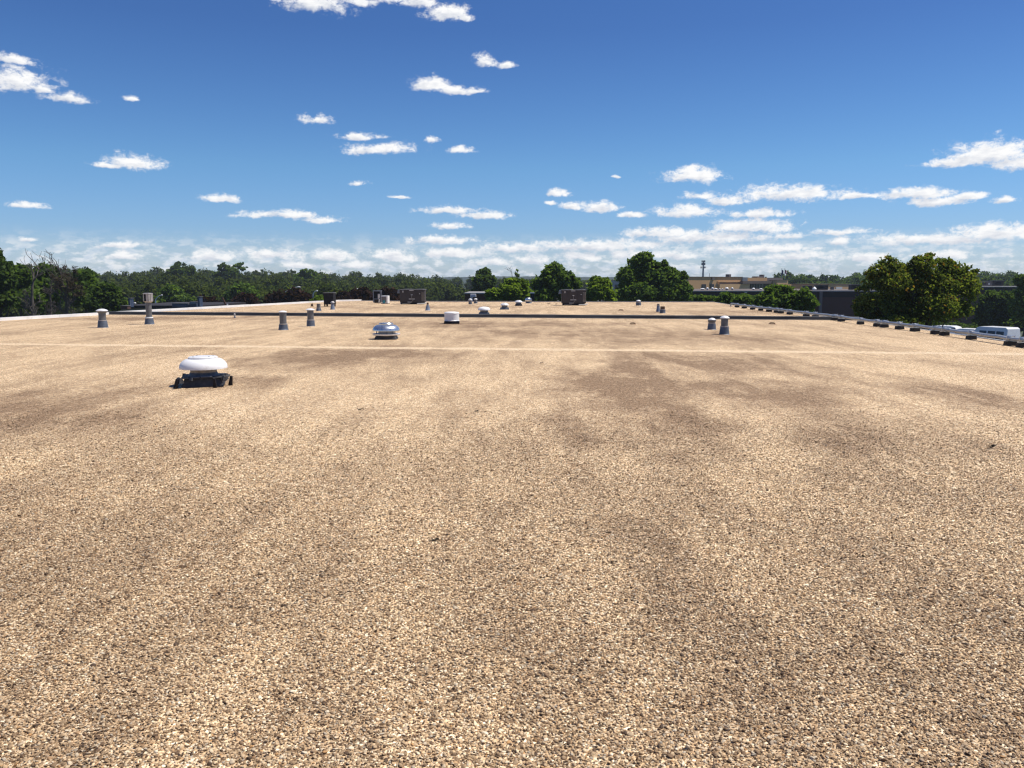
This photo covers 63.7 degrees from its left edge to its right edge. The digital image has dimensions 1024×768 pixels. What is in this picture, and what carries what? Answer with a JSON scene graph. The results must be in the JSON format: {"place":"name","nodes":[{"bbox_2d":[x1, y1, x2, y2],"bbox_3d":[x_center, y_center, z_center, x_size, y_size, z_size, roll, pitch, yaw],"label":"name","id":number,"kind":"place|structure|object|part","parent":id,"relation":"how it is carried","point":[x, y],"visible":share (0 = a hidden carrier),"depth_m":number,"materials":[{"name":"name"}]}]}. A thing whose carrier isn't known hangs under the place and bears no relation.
{"place":"outdoors","nodes":[
{"label":"outdoors","id":0,"kind":"place"},
{"bbox_2d":[464,291,486,300],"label":"building","id":1,"kind":"structure","parent":0,"point":[480,296],"depth_m":83.57,"materials":[{"name":"grey metal"}]},
{"bbox_2d":[0,301,1023,767],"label":"gravel","id":2,"kind":"structure","parent":0,"point":[678,543],"depth_m":5.07,"materials":[{"name":"beige gravel"}]},
{"bbox_2d":[96,309,108,327],"bbox_3d":[-14.035,-2.256,28.241,0.381,0.645,0.381,1,7,8],"label":"vent pipe","id":3,"kind":"object","parent":2,"relation":"on","point":[102,322],"visible":1,"depth_m":28.13,"materials":[{"name":"grey metal"}]},
{"bbox_2d":[143,293,153,323],"bbox_3d":[-13.400,-2.781,30.400,0.380,1.150,0.380,0,7,0],"label":"flue","id":4,"kind":"object","parent":2,"relation":"on","point":[147,298],"visible":1,"depth_m":30.31,"materials":[{"name":"grey metal"}]},
{"bbox_2d":[173,355,232,388],"bbox_3d":[-4.734,-0.204,12.675,0.840,0.456,0.827,-2,7,-16],"label":"exhaust fan","id":5,"kind":"object","parent":2,"relation":"on","point":[203,370],"visible":1,"depth_m":12.47,"materials":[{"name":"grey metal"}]},
{"bbox_2d":[278,311,288,329],"bbox_3d":[-7.484,-2.086,26.948,0.347,0.630,0.347,-5,9,-37],"label":"vent pipe","id":6,"kind":"object","parent":2,"relation":"on","point":[283,325],"visible":1,"depth_m":26.85,"materials":[{"name":"grey metal"}]},
{"bbox_2d":[306,308,314,325],"bbox_3d":[-7.121,-2.360,29.131,0.330,0.630,0.330,1,7,5],"label":"vent pipe","id":7,"kind":"object","parent":2,"relation":"on","point":[310,317],"visible":0.99,"depth_m":29.03,"materials":[{"name":"grey metal"}]},
{"bbox_2d":[324,293,335,306],"bbox_3d":[-11.329,-5.252,51.255,0.670,0.860,0.550,1,7,7],"label":"black cabinet","id":8,"kind":"object","parent":2,"relation":"on","point":[329,298],"visible":0.89,"depth_m":51.01,"materials":[{"name":"metal"}]},
{"bbox_2d":[330,301,334,309],"bbox_3d":[-9.977,-4.376,45.840,0.280,0.470,0.280,4,8,27],"label":"vent pipe","id":9,"kind":"object","parent":2,"relation":"on","point":[332,305],"visible":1,"depth_m":45.76,"materials":[{"name":"grey metal"}]},
{"bbox_2d":[373,290,381,302],"bbox_3d":[-9.730,-6.318,59.612,0.620,0.875,0.650,-1,7,-5],"label":"open condenser","id":10,"kind":"object","parent":2,"relation":"on","point":[377,294],"visible":0.91,"depth_m":59.44,"materials":[{"name":"black metal"}]},
{"bbox_2d":[381,296,389,303],"bbox_3d":[-8.813,-5.871,57.396,0.500,0.560,0.514,1,7,9],"label":"condenser unit","id":11,"kind":"object","parent":2,"relation":"on","point":[385,299],"visible":1,"depth_m":57.17,"materials":[{"name":"white paint"}]},
{"bbox_2d":[372,322,399,339],"bbox_3d":[-3.473,-1.469,22.745,0.762,0.453,0.762,0,7,-3],"label":"exhaust fan","id":12,"kind":"object","parent":2,"relation":"on","point":[386,331],"visible":1,"depth_m":22.49,"materials":[{"name":"white metal"}]},
{"bbox_2d":[397,289,426,303],"bbox_3d":[-6.803,-5.973,56.300,2.017,1.035,1.300,0,7,-1],"label":"air handler","id":13,"kind":"object","parent":2,"relation":"on","point":[412,296],"visible":1,"depth_m":55.81,"materials":[{"name":"black metal"}]},
{"bbox_2d":[444,312,459,323],"bbox_3d":[-2.256,-2.489,30.879,0.579,0.450,0.579,0,7,-3],"label":"drum vent","id":14,"kind":"object","parent":2,"relation":"on","point":[451,317],"visible":1,"depth_m":30.63,"materials":[{"name":"white metal"}]},
{"bbox_2d":[478,307,489,313],"bbox_3d":[-1.302,-3.408,38.438,0.580,0.392,0.580,-1,7,-6],"label":"exhaust fan","id":15,"kind":"object","parent":2,"relation":"on","point":[483,310],"visible":0.96,"depth_m":38.25,"materials":[{"name":"grey metal"}]},
{"bbox_2d":[500,303,508,309],"bbox_3d":[-0.414,-4.337,45.927,0.470,0.371,0.470,-1,7,-11],"label":"exhaust fan","id":16,"kind":"object","parent":2,"relation":"on","point":[504,306],"visible":1,"depth_m":45.77,"materials":[{"name":"grey metal"}]},
{"bbox_2d":[515,300,521,305],"bbox_3d":[0.425,-5.174,52.639,0.490,0.361,0.490,0,7,0],"label":"exhaust fan","id":17,"kind":"object","parent":2,"relation":"on","point":[518,302],"visible":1,"depth_m":52.44,"materials":[{"name":"white paint"}]},
{"bbox_2d":[525,298,531,302],"bbox_3d":[1.183,-5.941,58.580,0.520,0.405,0.515,0,7,0],"label":"turbine vent","id":18,"kind":"object","parent":2,"relation":"on","point":[528,300],"visible":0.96,"depth_m":58.40,"materials":[{"name":"metal"}]},
{"bbox_2d":[530,292,534,300],"bbox_3d":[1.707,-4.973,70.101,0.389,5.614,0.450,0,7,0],"label":"chimney","id":19,"kind":"object","parent":2,"relation":"on","point":[532,295],"visible":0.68,"depth_m":69.61,"materials":[{"name":"black metal"}]},
{"bbox_2d":[558,289,587,304],"bbox_3d":[3.976,-5.650,53.730,1.876,1.035,1.209,0,7,2],"label":"air handler","id":20,"kind":"object","parent":2,"relation":"on","point":[573,297],"visible":1,"depth_m":53.27,"materials":[{"name":"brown metal"}]},
{"bbox_2d":[660,306,665,312],"bbox_3d":[7.478,-3.689,40.929,0.314,0.330,0.314,2,7,16],"label":"vent pipe","id":21,"kind":"object","parent":2,"relation":"on","point":[662,309],"visible":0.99,"depth_m":40.82,"materials":[{"name":"metal"}]},
{"bbox_2d":[707,318,716,329],"bbox_3d":[6.578,-1.986,27.133,0.314,0.385,0.314,0,7,-3],"label":"vent pipe","id":22,"kind":"object","parent":2,"relation":"on","point":[711,324],"visible":1,"depth_m":27.03,"materials":[{"name":"grey metal"}]},
{"bbox_2d":[719,316,729,334],"bbox_3d":[6.366,-1.768,24.691,0.332,0.560,0.332,5,9,34],"label":"vent pipe","id":23,"kind":"object","parent":2,"relation":"on","point":[724,328],"visible":1,"depth_m":24.59,"materials":[{"name":"grey metal"}]},
{"bbox_2d":[873,319,879,326],"bbox_3d":[12.804,-2.146,28.896,0.249,0.265,0.154,0,7,3],"label":"pipe support","id":24,"kind":"object","parent":2,"relation":"on","point":[876,324],"visible":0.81,"depth_m":28.84,"materials":[{"name":"black rubber"}]},
{"bbox_2d":[730,303,1023,341],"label":"gas pipe","id":25,"kind":"object","parent":2,"relation":"on","point":[949,330],"visible":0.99,"depth_m":26.52,"materials":[{"name":"grey metal"}]},
{"bbox_2d":[879,320,888,327],"bbox_3d":[12.809,-2.079,28.359,0.280,0.265,0.127,0,7,2],"label":"pipe support","id":26,"kind":"object","parent":2,"relation":"on","point":[882,325],"visible":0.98,"depth_m":28.31,"materials":[{"name":"black rubber"}]},
{"bbox_2d":[895,321,903,328],"bbox_3d":[12.818,-1.941,27.256,0.270,0.265,0.149,-1,7,-4],"label":"pipe support","id":27,"kind":"object","parent":2,"relation":"on","point":[897,326],"visible":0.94,"depth_m":27.20,"materials":[{"name":"black rubber"}]},
{"bbox_2d":[909,323,919,331],"bbox_3d":[12.786,-1.802,26.146,0.289,0.265,0.146,0,7,0],"label":"pipe support","id":28,"kind":"object","parent":2,"relation":"on","point":[914,329],"visible":0.98,"depth_m":26.10,"materials":[{"name":"black rubber"}]},
{"bbox_2d":[930,325,939,333],"bbox_3d":[12.734,-1.631,24.790,0.265,0.265,0.125,1,7,8],"label":"pipe support","id":29,"kind":"object","parent":2,"relation":"on","point":[932,331],"visible":0.89,"depth_m":24.76,"materials":[{"name":"black rubber"}]},
{"bbox_2d":[939,326,949,335],"bbox_3d":[12.691,-1.556,24.188,0.264,0.265,0.140,1,7,8],"label":"pipe support","id":30,"kind":"object","parent":2,"relation":"on","point":[943,333],"visible":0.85,"depth_m":24.14,"materials":[{"name":"black rubber"}]},
{"bbox_2d":[965,330,976,339],"bbox_3d":[12.568,-1.350,22.550,0.245,0.265,0.153,0,7,0],"label":"pipe support","id":31,"kind":"object","parent":2,"relation":"on","point":[970,336],"visible":0.94,"depth_m":22.49,"materials":[{"name":"black rubber"}]},
{"bbox_2d":[1003,335,1016,345],"bbox_3d":[12.354,-1.083,20.418,0.287,0.265,0.150,1,7,9],"label":"pipe support","id":32,"kind":"object","parent":2,"relation":"on","point":[1008,343],"visible":0.86,"depth_m":20.37,"materials":[{"name":"black rubber"}]},
{"bbox_2d":[1015,336,1023,347],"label":"pipe support","id":33,"kind":"object","parent":2,"relation":"on","point":[1019,344],"visible":1,"depth_m":19.82,"materials":[{"name":"black rubber"}]},
{"bbox_2d":[0,0,1023,278],"label":"sky","id":34,"kind":"structure","parent":0,"point":[424,138],"materials":[{"name":"blue"}]},
{"bbox_2d":[416,276,748,286],"bbox_3d":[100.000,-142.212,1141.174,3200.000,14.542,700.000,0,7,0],"label":"hills","id":35,"kind":"structure","parent":0,"point":[464,279],"depth_m":1013.73,"materials":[{"name":"green plant"}]},
{"bbox_2d":[611,280,619,292],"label":"grey building","id":36,"kind":"structure","parent":0,"point":[615,283],"depth_m":148.92,"materials":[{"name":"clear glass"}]},
{"bbox_2d":[700,260,705,276],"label":"cell tower","id":37,"kind":"structure","parent":0,"point":[703,264],"depth_m":415.68,"materials":[{"name":"grey metal"}]},
{"bbox_2d":[686,273,790,288],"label":"tan building","id":38,"kind":"structure","parent":0,"point":[755,282],"depth_m":168.12,"materials":[{"name":"brick"}]},
{"bbox_2d":[690,289,886,316],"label":"brick building","id":39,"kind":"structure","parent":0,"point":[837,301],"depth_m":103.47,"materials":[{"name":"brick"}]},
{"bbox_2d":[814,285,827,289],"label":"rooftop unit","id":40,"kind":"object","parent":39,"relation":"on","point":[821,287],"visible":0.95,"depth_m":107.27,"materials":[{"name":"grey metal"}]},
{"bbox_2d":[848,284,860,289],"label":"rooftop unit","id":41,"kind":"object","parent":39,"relation":"on","point":[852,286],"visible":0.76,"depth_m":109.24,"materials":[{"name":"grey metal"}]},
{"bbox_2d":[791,284,847,288],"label":"tan building","id":42,"kind":"structure","parent":0,"point":[835,286],"depth_m":179.61,"materials":[{"name":"brick"}]},
{"bbox_2d":[923,286,1016,323],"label":"brick building","id":43,"kind":"structure","parent":0,"point":[996,288],"depth_m":121.30,"materials":[{"name":"brown brick"}]},
{"bbox_2d":[975,281,992,285],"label":"rooftop unit","id":44,"kind":"object","parent":43,"relation":"on","point":[986,283],"visible":0.68,"depth_m":123.07,"materials":[{"name":"grey metal"}]},
{"bbox_2d":[989,280,1003,285],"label":"rooftop unit","id":45,"kind":"object","parent":43,"relation":"on","point":[998,283],"visible":0.95,"depth_m":123.05,"materials":[{"name":"grey metal"}]},
{"label":"ground","id":46,"kind":"structure","parent":0,"visible":0},
{"bbox_2d":[0,248,22,317],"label":"broadleaf tree","id":47,"kind":"object","parent":46,"relation":"on","point":[9,294],"visible":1,"depth_m":65.47,"materials":[{"name":"green plant"}]},
{"bbox_2d":[11,262,47,316],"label":"broadleaf tree","id":48,"kind":"object","parent":46,"relation":"on","point":[25,280],"visible":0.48,"depth_m":70.88,"materials":[{"name":"green plant"}]},
{"bbox_2d":[18,249,62,315],"bbox_3d":[-36.309,-5.936,63.829,3.467,9.098,2.320,0,7,0],"label":"bare tree","id":49,"kind":"object","parent":46,"relation":"on","point":[31,308],"visible":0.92,"depth_m":63.58,"materials":[{"name":"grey plant"}]},
{"bbox_2d":[32,251,65,314],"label":"bare tree","id":50,"kind":"object","parent":46,"relation":"on","point":[50,293],"visible":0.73,"depth_m":69.55,"materials":[{"name":"grey plant"}]},
{"bbox_2d":[33,261,71,314],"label":"broadleaf tree","id":51,"kind":"object","parent":46,"relation":"on","point":[43,282],"visible":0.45,"depth_m":74.39,"materials":[{"name":"green plant"}]},
{"bbox_2d":[44,249,88,313],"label":"bare tree","id":52,"kind":"object","parent":46,"relation":"on","point":[68,289],"visible":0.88,"depth_m":66.36,"materials":[{"name":"brown plant"}]},
{"bbox_2d":[64,266,99,312],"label":"broadleaf tree","id":53,"kind":"object","parent":46,"relation":"on","point":[88,279],"visible":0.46,"depth_m":78.80,"materials":[{"name":"green plant"}]},
{"bbox_2d":[80,281,127,312],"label":"broadleaf tree","id":54,"kind":"object","parent":46,"relation":"on","point":[106,295],"visible":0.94,"depth_m":73.04,"materials":[{"name":"green plant"}]},
{"bbox_2d":[153,283,195,302],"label":"broadleaf tree","id":55,"kind":"object","parent":46,"relation":"on","point":[172,293],"visible":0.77,"depth_m":116.89,"materials":[{"name":"green plant"}]},
{"bbox_2d":[160,261,196,282],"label":"broadleaf tree","id":56,"kind":"object","parent":46,"relation":"on","point":[176,268],"visible":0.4,"depth_m":230.84,"materials":[{"name":"green plant"}]},
{"bbox_2d":[119,302,245,310],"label":"neighbour building","id":57,"kind":"structure","parent":46,"relation":"on","point":[166,305],"depth_m":78.73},
{"bbox_2d":[120,305,130,308],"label":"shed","id":58,"kind":"structure","parent":57,"relation":"on","point":[125,307],"depth_m":70.74,"materials":[{"name":"grey metal"}]},
{"bbox_2d":[128,298,133,306],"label":"stack","id":59,"kind":"object","parent":57,"relation":"on","point":[131,301],"visible":0.86,"depth_m":73.34,"materials":[{"name":"blue paint"}]},
{"bbox_2d":[172,303,189,306],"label":"rooftop unit","id":60,"kind":"object","parent":57,"relation":"on","point":[180,304],"visible":0.91,"depth_m":74.15,"materials":[{"name":"blue paint"}]},
{"bbox_2d":[189,302,197,306],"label":"rooftop unit","id":61,"kind":"object","parent":57,"relation":"on","point":[193,304],"visible":0.79,"depth_m":74.20,"materials":[{"name":"blue paint"}]},
{"bbox_2d":[197,297,202,306],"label":"stack","id":62,"kind":"object","parent":57,"relation":"on","point":[200,301],"visible":0.88,"depth_m":73.24,"materials":[{"name":"blue paint"}]},
{"bbox_2d":[195,294,219,301],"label":"plum tree","id":63,"kind":"object","parent":46,"relation":"on","point":[210,299],"visible":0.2,"depth_m":90.66,"materials":[{"name":"brown plant"}]},
{"bbox_2d":[212,262,236,280],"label":"broadleaf tree","id":64,"kind":"object","parent":46,"relation":"on","point":[227,271],"visible":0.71,"depth_m":236.95,"materials":[{"name":"green plant"}]},
{"bbox_2d":[231,262,248,277],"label":"broadleaf tree","id":65,"kind":"object","parent":46,"relation":"on","point":[237,266],"visible":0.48,"depth_m":242.50,"materials":[{"name":"green plant"}]},
{"bbox_2d":[222,281,259,301],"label":"broadleaf tree","id":66,"kind":"object","parent":46,"relation":"on","point":[235,289],"visible":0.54,"depth_m":122.86,"materials":[{"name":"green plant"}]},
{"bbox_2d":[231,292,258,303],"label":"plum tree","id":67,"kind":"object","parent":46,"relation":"on","point":[250,298],"visible":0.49,"depth_m":91.05,"materials":[{"name":"brown plant"}]},
{"bbox_2d":[258,289,288,303],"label":"plum tree","id":68,"kind":"object","parent":46,"relation":"on","point":[276,296],"visible":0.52,"depth_m":90.96,"materials":[{"name":"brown plant"}]},
{"bbox_2d":[281,286,312,301],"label":"plum tree","id":69,"kind":"object","parent":46,"relation":"on","point":[297,295],"visible":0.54,"depth_m":90.30,"materials":[{"name":"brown plant"}]},
{"bbox_2d":[293,268,321,286],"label":"broadleaf tree","id":70,"kind":"object","parent":46,"relation":"on","point":[305,273],"visible":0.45,"depth_m":222.52,"materials":[{"name":"green plant"}]},
{"bbox_2d":[2,263,615,316],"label":"woodland","id":71,"kind":"object","parent":46,"relation":"on","point":[135,286],"visible":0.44,"depth_m":186.01,"materials":[{"name":"green plant"}]},
{"bbox_2d":[309,294,323,300],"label":"bush","id":72,"kind":"object","parent":46,"relation":"on","point":[319,298],"visible":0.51,"depth_m":82.91,"materials":[{"name":"green plant"}]},
{"bbox_2d":[336,289,353,299],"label":"plum tree","id":73,"kind":"object","parent":46,"relation":"on","point":[343,295],"visible":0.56,"depth_m":90.90,"materials":[{"name":"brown plant"}]},
{"bbox_2d":[350,286,376,299],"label":"plum tree","id":74,"kind":"object","parent":46,"relation":"on","point":[363,293],"visible":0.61,"depth_m":90.92,"materials":[{"name":"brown plant"}]},
{"bbox_2d":[375,285,399,300],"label":"plum tree","id":75,"kind":"object","parent":46,"relation":"on","point":[392,293],"visible":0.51,"depth_m":91.28,"materials":[{"name":"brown plant"}]},
{"bbox_2d":[471,267,497,290],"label":"broadleaf tree","id":76,"kind":"object","parent":46,"relation":"on","point":[484,279],"visible":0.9,"depth_m":117.98,"materials":[{"name":"green plant"}]},
{"bbox_2d":[0,299,1004,340],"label":"building","id":77,"kind":"structure","parent":46,"relation":"on","point":[157,312],"depth_m":36.52,"materials":[{"name":"brick"}]},
{"bbox_2d":[484,277,534,300],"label":"bush","id":78,"kind":"object","parent":46,"relation":"on","point":[513,289],"visible":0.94,"depth_m":73.00,"materials":[{"name":"green plant"}]},
{"bbox_2d":[504,267,519,277],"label":"bare tree","id":79,"kind":"object","parent":46,"relation":"on","point":[517,274],"visible":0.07,"depth_m":99.17,"materials":[{"name":"grey plant"}]},
{"bbox_2d":[530,261,582,300],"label":"broadleaf tree","id":80,"kind":"object","parent":46,"relation":"on","point":[551,280],"visible":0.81,"depth_m":76.74,"materials":[{"name":"green plant"}]},
{"bbox_2d":[586,275,619,300],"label":"broadleaf tree","id":81,"kind":"object","parent":46,"relation":"on","point":[599,288],"visible":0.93,"depth_m":71.83,"materials":[{"name":"green plant"}]},
{"bbox_2d":[614,250,695,301],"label":"broadleaf tree","id":82,"kind":"object","parent":46,"relation":"on","point":[643,276],"visible":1,"depth_m":80.53,"materials":[{"name":"green plant"}]},
{"bbox_2d":[691,294,715,300],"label":"bush","id":83,"kind":"object","parent":46,"relation":"on","point":[700,297],"visible":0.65,"depth_m":67.43,"materials":[{"name":"green plant"}]},
{"bbox_2d":[713,291,734,303],"bbox_3d":[16.837,-4.543,65.853,1.607,5.857,2.453,-2,8,-18],"label":"broadleaf tree","id":84,"kind":"object","parent":46,"relation":"on","point":[725,297],"visible":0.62,"depth_m":64.79,"materials":[{"name":"green plant"}]},
{"bbox_2d":[729,293,755,305],"bbox_3d":[17.758,-4.196,63.761,2.137,5.676,2.236,6,9,40],"label":"broadleaf tree","id":85,"kind":"object","parent":46,"relation":"on","point":[744,298],"visible":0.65,"depth_m":62.76,"materials":[{"name":"green plant"}]},
{"bbox_2d":[752,283,819,313],"bbox_3d":[19.227,-3.889,58.250,4.880,6.483,3.157,0,7,0],"label":"broadleaf tree","id":86,"kind":"object","parent":46,"relation":"on","point":[783,296],"visible":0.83,"depth_m":57.09,"materials":[{"name":"green plant"}]},
{"bbox_2d":[751,270,1022,289],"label":"woodland","id":87,"kind":"object","parent":46,"relation":"on","point":[853,278],"visible":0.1,"depth_m":272.45,"materials":[{"name":"green plant"}]},
{"bbox_2d":[850,252,983,330],"bbox_3d":[18.600,-2.095,38.032,6.021,7.929,3.346,0,7,0],"label":"broadleaf tree","id":88,"kind":"object","parent":46,"relation":"on","point":[916,289],"visible":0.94,"depth_m":37.33,"materials":[{"name":"green plant"}]},
{"bbox_2d":[929,325,961,330],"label":"parked car","id":89,"kind":"object","parent":46,"relation":"on","point":[954,327],"visible":0.09,"depth_m":91.72,"materials":[{"name":"white paint"}]},
{"bbox_2d":[920,320,983,329],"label":"bush","id":90,"kind":"object","parent":46,"relation":"on","point":[968,325],"visible":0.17,"depth_m":103.85,"materials":[{"name":"green plant"}]},
{"bbox_2d":[950,328,975,334],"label":"parked car","id":91,"kind":"object","parent":46,"relation":"on","point":[967,329],"visible":0.06,"depth_m":86.33,"materials":[{"name":"white paint"}]},
{"bbox_2d":[971,289,1023,332],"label":"broadleaf tree","id":92,"kind":"object","parent":46,"relation":"on","point":[991,309],"visible":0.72,"depth_m":95.66,"materials":[{"name":"green plant"}]},
{"bbox_2d":[975,326,1019,341],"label":"parked van","id":93,"kind":"object","parent":46,"relation":"on","point":[1004,331],"visible":0.18,"depth_m":77.28,"materials":[{"name":"white paint"}]},
{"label":"window","id":94,"kind":"part","parent":93,"relation":"part of","materials":[{"name":"black glass"}]},
{"bbox_2d":[1007,274,1023,336],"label":"broadleaf tree","id":95,"kind":"object","parent":46,"relation":"on","point":[1016,306],"visible":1,"depth_m":90.10,"materials":[{"name":"green plant"}]}
]}

